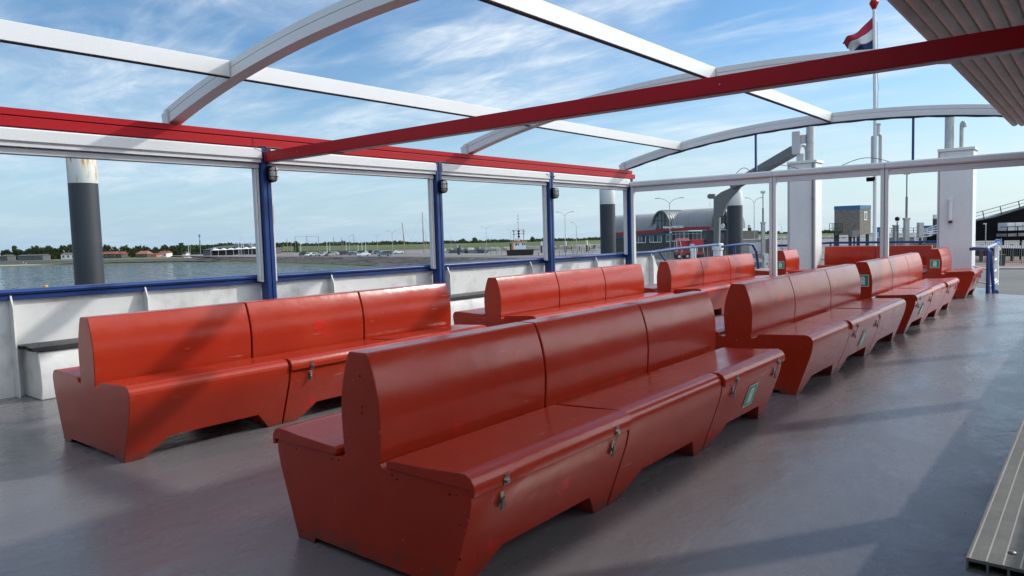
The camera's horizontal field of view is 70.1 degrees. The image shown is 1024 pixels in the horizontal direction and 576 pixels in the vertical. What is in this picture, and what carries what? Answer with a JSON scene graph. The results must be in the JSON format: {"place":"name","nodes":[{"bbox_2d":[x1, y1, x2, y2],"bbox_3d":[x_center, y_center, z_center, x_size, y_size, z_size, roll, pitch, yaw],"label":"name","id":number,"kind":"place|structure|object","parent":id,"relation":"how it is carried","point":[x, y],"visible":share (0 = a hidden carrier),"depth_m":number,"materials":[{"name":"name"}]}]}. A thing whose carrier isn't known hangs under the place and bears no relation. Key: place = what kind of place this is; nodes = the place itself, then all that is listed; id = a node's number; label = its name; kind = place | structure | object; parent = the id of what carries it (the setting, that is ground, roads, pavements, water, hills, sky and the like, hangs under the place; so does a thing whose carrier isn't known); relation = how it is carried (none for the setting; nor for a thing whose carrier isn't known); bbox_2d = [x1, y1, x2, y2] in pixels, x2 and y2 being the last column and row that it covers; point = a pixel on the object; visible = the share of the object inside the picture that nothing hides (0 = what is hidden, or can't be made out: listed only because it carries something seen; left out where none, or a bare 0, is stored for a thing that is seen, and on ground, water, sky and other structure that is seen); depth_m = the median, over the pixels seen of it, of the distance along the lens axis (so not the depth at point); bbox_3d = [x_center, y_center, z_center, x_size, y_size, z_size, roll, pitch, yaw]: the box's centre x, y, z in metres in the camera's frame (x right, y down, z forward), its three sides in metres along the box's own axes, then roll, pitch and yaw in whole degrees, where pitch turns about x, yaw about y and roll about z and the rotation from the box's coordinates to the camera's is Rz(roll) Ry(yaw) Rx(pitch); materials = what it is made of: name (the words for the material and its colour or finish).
{"place":"outdoors","nodes":[
{"label":"outdoors","id":0,"kind":"place"},
{"bbox_2d":[0,261,165,265],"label":"sand strip","id":1,"kind":"object","parent":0,"point":[58,264],"visible":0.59,"depth_m":378.40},
{"bbox_2d":[0,256,211,260],"bbox_3d":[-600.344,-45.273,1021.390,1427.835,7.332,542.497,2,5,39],"label":"grass field","id":2,"kind":"structure","parent":0,"point":[123,258],"depth_m":488.69,"materials":[{"name":"plant"}]},
{"bbox_2d":[0,249,13,260],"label":"tree","id":3,"kind":"object","parent":2,"relation":"on","point":[7,252],"visible":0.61,"depth_m":558.50,"materials":[{"name":"green plant"}]},
{"bbox_2d":[0,255,15,260],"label":"shed","id":4,"kind":"structure","parent":2,"relation":"on","point":[8,257],"depth_m":522.10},
{"bbox_2d":[12,245,18,259],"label":"tree","id":5,"kind":"object","parent":2,"relation":"on","point":[15,250],"visible":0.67,"depth_m":571.38,"materials":[{"name":"green plant"}]},
{"bbox_2d":[23,248,34,254],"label":"tree","id":6,"kind":"object","parent":2,"relation":"on","point":[29,251],"visible":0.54,"depth_m":559.24,"materials":[{"name":"green plant"}]},
{"bbox_2d":[17,254,50,260],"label":"shed","id":7,"kind":"structure","parent":2,"relation":"on","point":[35,257],"depth_m":520.40,"materials":[{"name":"grey"}]},
{"bbox_2d":[31,245,42,253],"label":"tree","id":8,"kind":"object","parent":2,"relation":"on","point":[36,249],"visible":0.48,"depth_m":570.93,"materials":[{"name":"green plant"}]},
{"bbox_2d":[44,245,54,258],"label":"tree","id":9,"kind":"object","parent":2,"relation":"on","point":[51,250],"visible":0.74,"depth_m":559.88,"materials":[{"name":"green plant"}]},
{"bbox_2d":[53,248,62,258],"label":"tree","id":10,"kind":"object","parent":2,"relation":"on","point":[57,253],"visible":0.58,"depth_m":571.71,"materials":[{"name":"green plant"}]},
{"bbox_2d":[60,252,72,258],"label":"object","id":11,"kind":"structure","parent":2,"relation":"on","point":[66,255],"depth_m":540.25,"materials":[{"name":"white paint"}]},
{"bbox_2d":[64,244,71,252],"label":"tree","id":12,"kind":"object","parent":2,"relation":"on","point":[69,247],"visible":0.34,"depth_m":558.99,"materials":[{"name":"green plant"}]},
{"bbox_2d":[0,257,211,264],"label":"shore stones","id":13,"kind":"object","parent":2,"relation":"on","point":[105,261],"visible":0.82,"depth_m":403.34,"materials":[{"name":"stone"}]},
{"bbox_2d":[103,244,112,251],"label":"tree","id":14,"kind":"object","parent":2,"relation":"on","point":[106,248],"visible":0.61,"depth_m":558.82,"materials":[{"name":"green plant"}]},
{"bbox_2d":[103,251,117,257],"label":"house","id":15,"kind":"structure","parent":2,"relation":"on","point":[112,254],"depth_m":530.30,"materials":[{"name":"red tile"}]},
{"bbox_2d":[116,251,128,257],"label":"house","id":16,"kind":"structure","parent":2,"relation":"on","point":[123,254],"depth_m":534.41,"materials":[{"name":"red tile"}]},
{"bbox_2d":[119,244,130,251],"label":"tree","id":17,"kind":"object","parent":2,"relation":"on","point":[123,248],"visible":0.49,"depth_m":582.50,"materials":[{"name":"green plant"}]},
{"bbox_2d":[127,247,138,256],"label":"tree","id":18,"kind":"object","parent":2,"relation":"on","point":[133,250],"visible":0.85,"depth_m":558.93,"materials":[{"name":"green plant"}]},
{"bbox_2d":[136,251,151,257],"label":"house","id":19,"kind":"structure","parent":2,"relation":"on","point":[141,254],"depth_m":530.47,"materials":[{"name":"orange tile"}]},
{"bbox_2d":[150,247,161,252],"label":"tree","id":20,"kind":"object","parent":2,"relation":"on","point":[155,250],"visible":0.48,"depth_m":559.23,"materials":[{"name":"green plant"}]},
{"bbox_2d":[150,253,162,256],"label":"house","id":21,"kind":"structure","parent":2,"relation":"on","point":[155,254],"depth_m":521.81,"materials":[{"name":"orange brick"}]},
{"bbox_2d":[159,249,171,256],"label":"house","id":22,"kind":"structure","parent":2,"relation":"on","point":[164,253],"depth_m":532.35,"materials":[{"name":"red tile"}]},
{"bbox_2d":[160,244,171,250],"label":"tree","id":23,"kind":"object","parent":2,"relation":"on","point":[165,247],"visible":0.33,"depth_m":572.06,"materials":[{"name":"green plant"}]},
{"bbox_2d":[171,245,186,254],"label":"tree","id":24,"kind":"object","parent":2,"relation":"on","point":[174,249],"visible":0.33,"depth_m":570.38,"materials":[{"name":"green plant"}]},
{"bbox_2d":[177,243,185,254],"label":"tree","id":25,"kind":"object","parent":2,"relation":"on","point":[181,247],"visible":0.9,"depth_m":559.07,"materials":[{"name":"green plant"}]},
{"bbox_2d":[197,257,521,265],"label":"stone slope","id":26,"kind":"structure","parent":0,"point":[387,261],"depth_m":237.15,"materials":[{"name":"stone"}]},
{"bbox_2d":[136,261,383,267],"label":"algae edge","id":27,"kind":"object","parent":26,"relation":"on","point":[277,263],"visible":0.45,"depth_m":271.83,"materials":[{"name":"plant"}]},
{"bbox_2d":[277,253,588,257],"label":"quay","id":28,"kind":"structure","parent":0,"point":[428,255],"depth_m":252.96,"materials":[{"name":"concrete"}]},
{"bbox_2d":[377,251,391,255],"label":"parked car","id":29,"kind":"object","parent":28,"relation":"on","point":[388,253],"visible":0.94,"depth_m":255.38,"materials":[{"name":"grey metal"}]},
{"bbox_2d":[0,237,872,289],"bbox_3d":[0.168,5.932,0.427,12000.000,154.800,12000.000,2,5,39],"label":"harbour water","id":30,"kind":"structure","parent":0,"point":[27,277],"depth_m":205.77,"materials":[{"name":"grey liquid"}]},
{"bbox_2d":[66,158,104,284],"bbox_3d":[-19.136,1.072,33.237,1.200,14.875,1.200,2,5,39],"label":"mooring pile","id":31,"kind":"object","parent":30,"relation":"in","point":[85,219],"visible":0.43,"depth_m":32.50,"materials":[{"name":"metal"}]},
{"bbox_2d":[0,262,182,266],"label":"algae flat","id":32,"kind":"structure","parent":30,"relation":"on","point":[104,264],"depth_m":362.50,"materials":[{"name":"plant"}]},
{"bbox_2d":[506,220,533,255],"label":"work boat","id":33,"kind":"object","parent":30,"relation":"on","point":[519,248],"visible":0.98,"depth_m":208.44,"materials":[{"name":"orange paint"}]},
{"bbox_2d":[599,189,615,253],"bbox_3d":[7.578,-1.065,57.199,1.200,14.193,1.200,2,5,39],"label":"mooring pile","id":34,"kind":"object","parent":30,"relation":"in","point":[607,224],"visible":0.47,"depth_m":56.42,"materials":[{"name":"white paint"}]},
{"bbox_2d":[727,191,742,254],"bbox_3d":[17.803,-0.987,58.209,1.200,13.317,1.200,2,5,39],"label":"mooring pile","id":35,"kind":"object","parent":30,"relation":"in","point":[735,220],"visible":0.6,"depth_m":57.42,"materials":[{"name":"white paint"}]},
{"bbox_2d":[933,215,936,234],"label":"mooring pile","id":36,"kind":"object","parent":30,"relation":"in","point":[934,219],"visible":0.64,"depth_m":159.37,"materials":[{"name":"white paint"}]},
{"bbox_2d":[975,244,1023,261],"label":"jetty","id":37,"kind":"object","parent":30,"relation":"in","point":[1014,251],"visible":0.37,"depth_m":88.70,"materials":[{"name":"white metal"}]},
{"bbox_3d":[-5.278,4.873,-0.419,8.490,6.140,52.000,2,5,39],"label":"ferry hull","id":38,"kind":"object","parent":30,"relation":"on","visible":0},
{"bbox_2d":[0,287,1023,575],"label":"deck","id":39,"kind":"structure","parent":38,"relation":"on","point":[884,457],"depth_m":3.84,"materials":[{"name":"paint"}]},
{"bbox_2d":[17,291,484,399],"bbox_3d":[-1.012,0.369,10.727,0.448,0.484,10.717,2,5,39],"label":"wall seat","id":40,"kind":"object","parent":39,"relation":"on","point":[42,361],"depth_m":6.63,"materials":[{"name":"metal"}]},
{"bbox_2d":[53,283,485,462],"bbox_3d":[-1.749,0.516,6.117,1.277,0.892,3.346,2,5,39],"label":"bench","id":41,"kind":"object","parent":39,"relation":"on","point":[133,386],"visible":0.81,"depth_m":5.21,"materials":[{"name":"plastic"}]},
{"bbox_2d":[0,251,657,398],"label":"bulwark","id":42,"kind":"object","parent":39,"relation":"on","point":[36,315],"visible":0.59,"depth_m":7.98,"materials":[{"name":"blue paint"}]},
{"bbox_2d":[0,0,1023,299],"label":"shelter frame","id":43,"kind":"object","parent":39,"relation":"on","point":[74,136],"visible":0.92,"depth_m":7.69,"materials":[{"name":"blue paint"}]},
{"bbox_2d":[266,165,277,182],"bbox_3d":[-2.760,-1.322,8.445,0.120,0.196,0.116,2,5,39],"label":"bulkhead lamp","id":44,"kind":"object","parent":43,"relation":"attached to","point":[271,174],"visible":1,"depth_m":8.41,"materials":[{"name":"clear glass"}]},
{"bbox_2d":[439,180,447,192],"bbox_3d":[-0.986,-1.479,10.632,0.120,0.196,0.116,2,5,39],"label":"bulkhead lamp","id":45,"kind":"object","parent":43,"relation":"attached to","point":[443,186],"visible":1,"depth_m":10.60,"materials":[{"name":"clear glass"}]},
{"bbox_2d":[551,188,558,198],"bbox_3d":[0.769,-1.664,12.793,0.120,0.196,0.116,2,5,39],"label":"bulkhead lamp","id":46,"kind":"object","parent":43,"relation":"attached to","point":[554,193],"visible":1,"depth_m":12.76,"materials":[{"name":"grey glass"}]},
{"bbox_2d":[887,0,1023,125],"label":"folded roof","id":47,"kind":"structure","parent":43,"relation":"on","point":[996,82],"depth_m":5.16,"materials":[{"name":"metal"}]},
{"bbox_2d":[273,291,784,575],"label":"bench","id":48,"kind":"object","parent":39,"relation":"on","point":[468,453],"visible":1,"depth_m":3.28,"materials":[{"name":"plastic"}]},
{"bbox_2d":[453,264,673,326],"bbox_3d":[0.799,0.213,9.328,1.224,0.892,3.216,2,5,39],"label":"bench","id":49,"kind":"object","parent":39,"relation":"on","point":[514,298],"visible":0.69,"depth_m":8.70,"materials":[{"name":"plastic"}]},
{"bbox_2d":[652,243,718,260],"bbox_3d":[4.295,-0.541,17.774,0.104,0.988,4.210,1,5,35],"label":"side rail","id":50,"kind":"object","parent":39,"relation":"on","point":[659,251],"visible":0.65,"depth_m":17.49,"materials":[{"name":"metal"}]},
{"bbox_2d":[644,253,778,314],"bbox_3d":[3.380,-0.080,12.384,1.277,0.892,3.396,2,5,39],"label":"bench","id":51,"kind":"object","parent":39,"relation":"on","point":[715,277],"visible":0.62,"depth_m":11.61,"materials":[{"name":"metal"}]},
{"bbox_2d":[721,243,759,268],"bbox_3d":[6.198,-0.720,19.598,1.558,0.987,0.163,-4,5,-34],"label":"hoop rail","id":52,"kind":"object","parent":39,"relation":"on","point":[741,244],"visible":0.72,"depth_m":19.50,"materials":[{"name":"metal"}]},
{"bbox_2d":[707,146,795,255],"bbox_3d":[6.229,-1.809,18.761,0.498,3.266,3.211,-3,4,-23],"label":"davit crane","id":53,"kind":"object","parent":39,"relation":"on","point":[722,199],"visible":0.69,"depth_m":19.65,"materials":[{"name":"grey paint"}]},
{"bbox_2d":[762,254,768,267],"bbox_3d":[21.698,-2.241,62.139,0.653,1.337,0.600,-2,4,0],"label":"rusty cabinet","id":54,"kind":"object","parent":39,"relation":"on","point":[765,260],"visible":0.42,"depth_m":61.85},
{"bbox_2d":[755,249,818,275],"bbox_3d":[5.710,-0.344,15.152,1.290,0.892,0.849,2,5,39],"label":"bench","id":55,"kind":"object","parent":39,"relation":"on","point":[787,261],"visible":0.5,"depth_m":14.90,"materials":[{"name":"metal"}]},
{"bbox_2d":[787,127,823,268],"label":"casing column","id":56,"kind":"structure","parent":39,"relation":"on","point":[804,219],"depth_m":16.49,"materials":[{"name":"metal"}]},
{"bbox_2d":[715,264,905,394],"bbox_3d":[3.008,0.282,7.502,1.277,0.892,3.496,2,5,39],"label":"bench","id":57,"kind":"object","parent":39,"relation":"on","point":[823,321],"visible":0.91,"depth_m":6.56,"materials":[{"name":"plastic"}]},
{"bbox_2d":[866,0,882,245],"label":"flag mast","id":58,"kind":"object","parent":39,"relation":"on","point":[873,4],"visible":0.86,"depth_m":19.94,"materials":[{"name":"white metal"}]},
{"bbox_2d":[843,17,872,50],"bbox_3d":[9.515,-6.899,20.079,0.854,0.990,0.385,2,5,39],"label":"flag","id":59,"kind":"object","parent":58,"relation":"attached to","point":[861,38],"visible":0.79,"depth_m":19.94,"materials":[{"name":"fabric"}]},
{"bbox_2d":[818,245,932,267],"bbox_3d":[8.122,-0.491,16.247,2.166,0.892,1.224,2,5,39],"label":"bench","id":60,"kind":"object","parent":39,"relation":"on","point":[836,255],"visible":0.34,"depth_m":16.32,"materials":[{"name":"plastic"}]},
{"bbox_2d":[822,240,936,258],"bbox_3d":[8.950,-0.691,18.241,0.443,0.957,4.251,-4,5,-33],"label":"foredeck rail","id":61,"kind":"object","parent":39,"relation":"on","point":[862,242],"visible":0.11,"depth_m":18.05,"materials":[{"name":"metal"}]},
{"bbox_2d":[856,253,958,333],"bbox_3d":[5.476,-0.006,10.543,1.290,0.892,3.309,2,5,39],"label":"bench","id":62,"kind":"object","parent":39,"relation":"on","point":[897,276],"visible":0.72,"depth_m":9.83,"materials":[{"name":"metal"}]},
{"bbox_2d":[922,247,982,298],"bbox_3d":[8.023,-0.305,13.697,1.290,0.892,1.119,2,5,39],"label":"bench","id":63,"kind":"object","parent":39,"relation":"on","point":[939,262],"visible":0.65,"depth_m":13.24,"materials":[{"name":"metal"}]},
{"bbox_2d":[937,117,978,269],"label":"casing column","id":64,"kind":"structure","parent":39,"relation":"on","point":[956,236],"depth_m":14.61,"materials":[{"name":"metal"}]},
{"bbox_2d":[948,198,952,222],"bbox_3d":[8.784,-1.548,14.614,0.070,0.495,0.070,2,5,39],"label":"tube lamp","id":65,"kind":"object","parent":64,"relation":"attached to","point":[950,208],"visible":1,"depth_m":14.59,"materials":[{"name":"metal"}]},
{"bbox_2d":[969,243,998,293],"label":"boarding gate","id":66,"kind":"structure","parent":39,"relation":"on","point":[991,269],"depth_m":13.83,"materials":[{"name":"metal"}]},
{"bbox_2d":[966,417,1023,575],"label":"ramp","id":67,"kind":"object","parent":39,"relation":"on","point":[996,547],"depth_m":1.98,"materials":[{"name":"metal"}]},
{"bbox_2d":[281,240,599,251],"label":"green dyke","id":68,"kind":"structure","parent":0,"point":[384,247],"depth_m":601.95,"materials":[{"name":"green plant"}]},
{"bbox_2d":[184,230,832,254],"bbox_3d":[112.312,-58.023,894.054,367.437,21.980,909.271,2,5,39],"label":"woodland","id":69,"kind":"object","parent":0,"point":[193,249],"visible":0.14,"depth_m":722.76,"materials":[{"name":"green plant"}]},
{"bbox_2d":[0,0,1023,255],"label":"sky","id":70,"kind":"structure","parent":0,"point":[474,52],"materials":[{"name":"blue"}]},
{"bbox_2d":[444,253,600,254],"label":"pale strip","id":71,"kind":"object","parent":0,"point":[506,254],"visible":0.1,"depth_m":230.94,"materials":[{"name":"concrete"}]},
{"bbox_2d":[172,238,1023,267],"bbox_3d":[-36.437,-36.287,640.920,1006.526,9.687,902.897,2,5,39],"label":"quay","id":72,"kind":"structure","parent":0,"point":[1014,242],"depth_m":325.43,"materials":[{"name":"concrete"}]},
{"bbox_2d":[203,243,281,255],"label":"harbour pavilion","id":73,"kind":"structure","parent":72,"relation":"on","point":[218,250],"depth_m":474.55,"materials":[{"name":"white paint"}]},
{"bbox_2d":[444,244,599,252],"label":"stone breakwater","id":74,"kind":"object","parent":72,"relation":"on","point":[568,247],"visible":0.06,"depth_m":332.11,"materials":[{"name":"stone"}]},
{"bbox_2d":[654,252,673,257],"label":"wall","id":75,"kind":"structure","parent":72,"relation":"on","point":[658,255],"depth_m":141.49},
{"bbox_2d":[615,207,758,256],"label":"ferry terminal","id":76,"kind":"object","parent":72,"relation":"on","point":[653,230],"visible":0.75,"depth_m":145.89,"materials":[{"name":"grey glass"}]},
{"bbox_2d":[636,236,645,242],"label":"window","id":77,"kind":"structure","parent":76,"relation":"in","point":[641,239],"depth_m":152.73,"materials":[{"name":"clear glass"}]},
{"bbox_2d":[649,235,661,242],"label":"window","id":78,"kind":"structure","parent":76,"relation":"in","point":[656,238],"depth_m":149.28,"materials":[{"name":"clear glass"}]},
{"bbox_2d":[672,231,683,241],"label":"window","id":79,"kind":"structure","parent":76,"relation":"in","point":[675,234],"depth_m":144.35,"materials":[{"name":"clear glass"}]},
{"bbox_2d":[684,231,701,240],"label":"window","id":80,"kind":"structure","parent":76,"relation":"in","point":[687,234],"depth_m":141.20,"materials":[{"name":"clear glass"}]},
{"bbox_2d":[759,233,872,235],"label":"green dyke","id":81,"kind":"structure","parent":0,"point":[823,234],"depth_m":1057.64,"materials":[{"name":"green plant"}]},
{"bbox_2d":[759,235,872,238],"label":"dyke stones","id":82,"kind":"object","parent":81,"relation":"on","point":[824,236],"visible":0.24,"depth_m":1036.82,"materials":[{"name":"stone"}]},
{"bbox_2d":[662,255,1023,266],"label":"brick paving","id":83,"kind":"structure","parent":0,"point":[1016,258],"depth_m":90.28,"materials":[{"name":"brick"}]},
{"bbox_2d":[655,197,683,247],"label":"street lamp","id":84,"kind":"object","parent":83,"relation":"on","point":[669,211],"visible":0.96,"depth_m":135.31,"materials":[{"name":"metal"}]},
{"bbox_2d":[674,238,689,258],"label":"tractor","id":85,"kind":"object","parent":83,"relation":"on","point":[680,242],"visible":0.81,"depth_m":131.35,"materials":[{"name":"red paint"}]},
{"bbox_2d":[689,239,703,257],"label":"baggage trailer","id":86,"kind":"object","parent":83,"relation":"on","point":[697,241],"visible":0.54,"depth_m":130.14,"materials":[{"name":"red paint"}]},
{"bbox_2d":[661,251,760,259],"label":"fence","id":87,"kind":"object","parent":83,"relation":"on","point":[697,251],"visible":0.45,"depth_m":121.63,"materials":[{"name":"metal"}]},
{"bbox_2d":[743,239,767,257],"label":"building","id":88,"kind":"structure","parent":83,"relation":"on","point":[756,243],"depth_m":126.88,"materials":[{"name":"concrete"}]},
{"bbox_2d":[749,242,760,253],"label":"door","id":89,"kind":"structure","parent":88,"relation":"in","point":[757,245],"depth_m":126.88,"materials":[{"name":"grey metal"}]},
{"bbox_2d":[760,191,765,258],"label":"flood mast","id":90,"kind":"object","parent":83,"relation":"on","point":[762,223],"visible":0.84,"depth_m":119.69,"materials":[{"name":"metal"}]},
{"bbox_2d":[829,223,842,245],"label":"steel platform","id":91,"kind":"structure","parent":83,"relation":"on","point":[835,231],"depth_m":111.86,"materials":[{"name":"metal"}]},
{"bbox_2d":[834,205,870,245],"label":"control house","id":92,"kind":"structure","parent":83,"relation":"on","point":[855,220],"depth_m":112.86,"materials":[{"name":"metal"}]},
{"bbox_2d":[892,225,899,245],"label":"cabinet","id":93,"kind":"object","parent":83,"relation":"on","point":[894,232],"visible":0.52,"depth_m":91.73,"materials":[{"name":"metal"}]},
{"bbox_2d":[895,217,899,245],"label":"signal light","id":94,"kind":"object","parent":83,"relation":"on","point":[897,219],"visible":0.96,"depth_m":89.85,"materials":[{"name":"metal"}]},
{"bbox_2d":[902,174,910,245],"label":"flood mast","id":95,"kind":"object","parent":83,"relation":"on","point":[906,226],"visible":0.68,"depth_m":94.64,"materials":[{"name":"metal"}]},
{"bbox_2d":[877,236,936,248],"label":"wall","id":96,"kind":"structure","parent":83,"relation":"on","point":[910,239],"depth_m":102.85,"materials":[{"name":"concrete"}]},
{"bbox_2d":[917,222,923,244],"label":"silo","id":97,"kind":"object","parent":83,"relation":"on","point":[920,230],"visible":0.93,"depth_m":91.65,"materials":[{"name":"metal"}]},
{"bbox_2d":[913,225,936,240],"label":"sloping gangway","id":98,"kind":"object","parent":83,"relation":"on","point":[932,238],"visible":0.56,"depth_m":100.00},
{"bbox_2d":[889,228,916,236],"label":"gangway","id":99,"kind":"object","parent":98,"relation":"attached to","point":[901,234],"visible":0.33,"depth_m":99.95,"materials":[{"name":"white metal"}]},
{"bbox_2d":[994,238,1001,254],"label":"bicycle sign","id":100,"kind":"object","parent":83,"relation":"on","point":[998,242],"visible":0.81,"depth_m":77.56,"materials":[{"name":"metal"}]},
{"bbox_2d":[975,199,1023,240],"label":"link bridge","id":101,"kind":"structure","parent":83,"relation":"on","point":[1015,215],"depth_m":95.00,"materials":[{"name":"metal"}]},
{"bbox_2d":[975,241,1023,263],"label":"fence","id":102,"kind":"object","parent":83,"relation":"on","point":[1012,262],"visible":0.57,"depth_m":80.91,"materials":[{"name":"metal"}]},
{"bbox_2d":[994,254,1005,265],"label":"litter bin","id":103,"kind":"object","parent":83,"relation":"on","point":[1002,259],"visible":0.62,"depth_m":77.86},
{"bbox_2d":[996,222,1023,259],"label":"white kiosk","id":104,"kind":"object","parent":83,"relation":"on","point":[1011,227],"visible":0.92,"depth_m":92.01,"materials":[{"name":"metal"}]},
{"bbox_2d":[924,225,934,235],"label":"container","id":105,"kind":"object","parent":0,"point":[925,227],"visible":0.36,"depth_m":119.29,"materials":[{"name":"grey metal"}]},
{"bbox_2d":[976,269,1023,294],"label":"asphalt lane","id":106,"kind":"structure","parent":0,"point":[1011,281],"depth_m":53.50,"materials":[{"name":"asphalt"}]},
{"bbox_2d":[982,267,1023,269],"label":"kerb","id":107,"kind":"structure","parent":106,"relation":"on","point":[1000,268],"depth_m":70.83,"materials":[{"name":"concrete"}]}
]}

